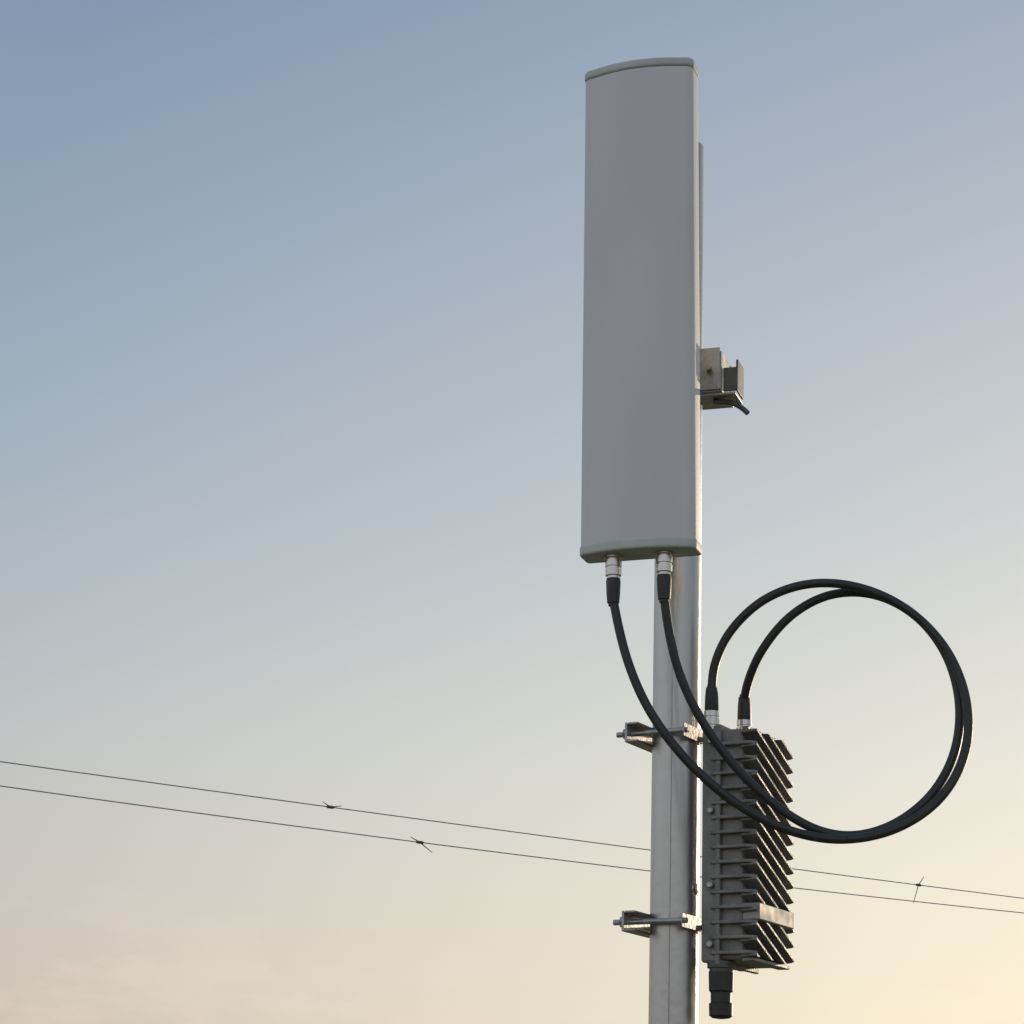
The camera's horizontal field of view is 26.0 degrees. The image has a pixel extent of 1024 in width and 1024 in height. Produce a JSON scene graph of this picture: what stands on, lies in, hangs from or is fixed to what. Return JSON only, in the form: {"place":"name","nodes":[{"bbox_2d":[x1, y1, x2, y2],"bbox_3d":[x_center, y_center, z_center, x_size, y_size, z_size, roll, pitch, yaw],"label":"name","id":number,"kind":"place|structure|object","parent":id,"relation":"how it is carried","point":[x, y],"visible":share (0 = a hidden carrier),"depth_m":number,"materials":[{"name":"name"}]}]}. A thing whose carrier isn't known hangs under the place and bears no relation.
{"place":"outdoors","nodes":[
{"label":"outdoors","id":0,"kind":"place"},
{"bbox_2d":[0,0,1023,1023],"label":"sky","id":1,"kind":"structure","parent":0,"point":[291,292],"materials":[{"name":"blue"}]},
{"label":"ground","id":2,"kind":"structure","parent":0,"visible":0},
{"bbox_2d":[648,142,703,1023],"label":"steel pole","id":3,"kind":"object","parent":2,"relation":"on","point":[673,948],"visible":0.62,"depth_m":2.84,"materials":[{"name":"metal"}]},
{"bbox_2d":[613,910,701,937],"bbox_3d":[0.193,0.527,2.829,0.102,0.026,0.104,-8,-19,29],"label":"pole clamp","id":4,"kind":"object","parent":3,"relation":"attached to","point":[635,922],"visible":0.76,"depth_m":2.80,"materials":[{"name":"metal"}]},
{"bbox_2d":[616,722,702,752],"bbox_3d":[0.201,0.295,2.900,0.102,0.026,0.104,-8,-19,29],"label":"pole clamp","id":5,"kind":"object","parent":3,"relation":"attached to","point":[638,734],"visible":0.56,"depth_m":2.88,"materials":[{"name":"metal"}]},
{"bbox_2d":[700,347,749,414],"bbox_3d":[0.239,-0.087,2.988,0.165,0.268,0.154,-4,-18,18],"label":"antenna mounting bracket","id":6,"kind":"object","parent":3,"relation":"attached to","point":[721,378],"visible":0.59,"depth_m":2.99,"materials":[{"name":"metal"}]},
{"bbox_2d":[580,57,701,606],"bbox_3d":[0.169,-0.245,2.933,0.155,0.760,0.059,-5,-18,18],"label":"panel antenna","id":7,"kind":"object","parent":6,"relation":"attached to","point":[641,491],"visible":1,"depth_m":2.91,"materials":[{"name":"plastic"}]},
{"bbox_2d":[701,684,793,1018],"bbox_3d":[0.301,0.437,2.847,0.083,0.424,0.130,-8,-19,29],"label":"outdoor radio unit","id":8,"kind":"object","parent":3,"relation":"attached to","point":[747,918],"visible":0.91,"depth_m":2.81,"materials":[{"name":"metal"}]},
{"bbox_2d":[610,579,972,843],"bbox_3d":[0.350,0.250,2.823,0.463,0.356,0.112,2,-17,0],"label":"coaxial cable","id":9,"kind":"object","parent":8,"relation":"attached to","point":[715,787],"visible":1,"depth_m":2.79,"materials":[{"name":"black rubber"}]},
{"bbox_2d":[660,589,963,833],"bbox_3d":[0.378,0.259,2.847,0.392,0.341,0.166,2,-17,0],"label":"coaxial cable","id":10,"kind":"object","parent":8,"relation":"attached to","point":[750,782],"visible":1,"depth_m":2.79,"materials":[{"name":"black rubber"}]},
{"bbox_3d":[-17.782,1.713,15.086,0.320,7.620,1.800,13,-20,-31],"label":"utility pole","id":11,"kind":"object","parent":2,"relation":"on","visible":0},
{"bbox_2d":[0,761,1023,902],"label":"power line","id":12,"kind":"object","parent":11,"relation":"attached to","point":[336,807],"visible":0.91,"depth_m":25.61,"materials":[{"name":"metal"}]},
{"bbox_2d":[0,785,1023,912],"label":"power line","id":13,"kind":"object","parent":11,"relation":"attached to","point":[419,842],"visible":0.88,"depth_m":25.56,"materials":[{"name":"metal"}]}
]}

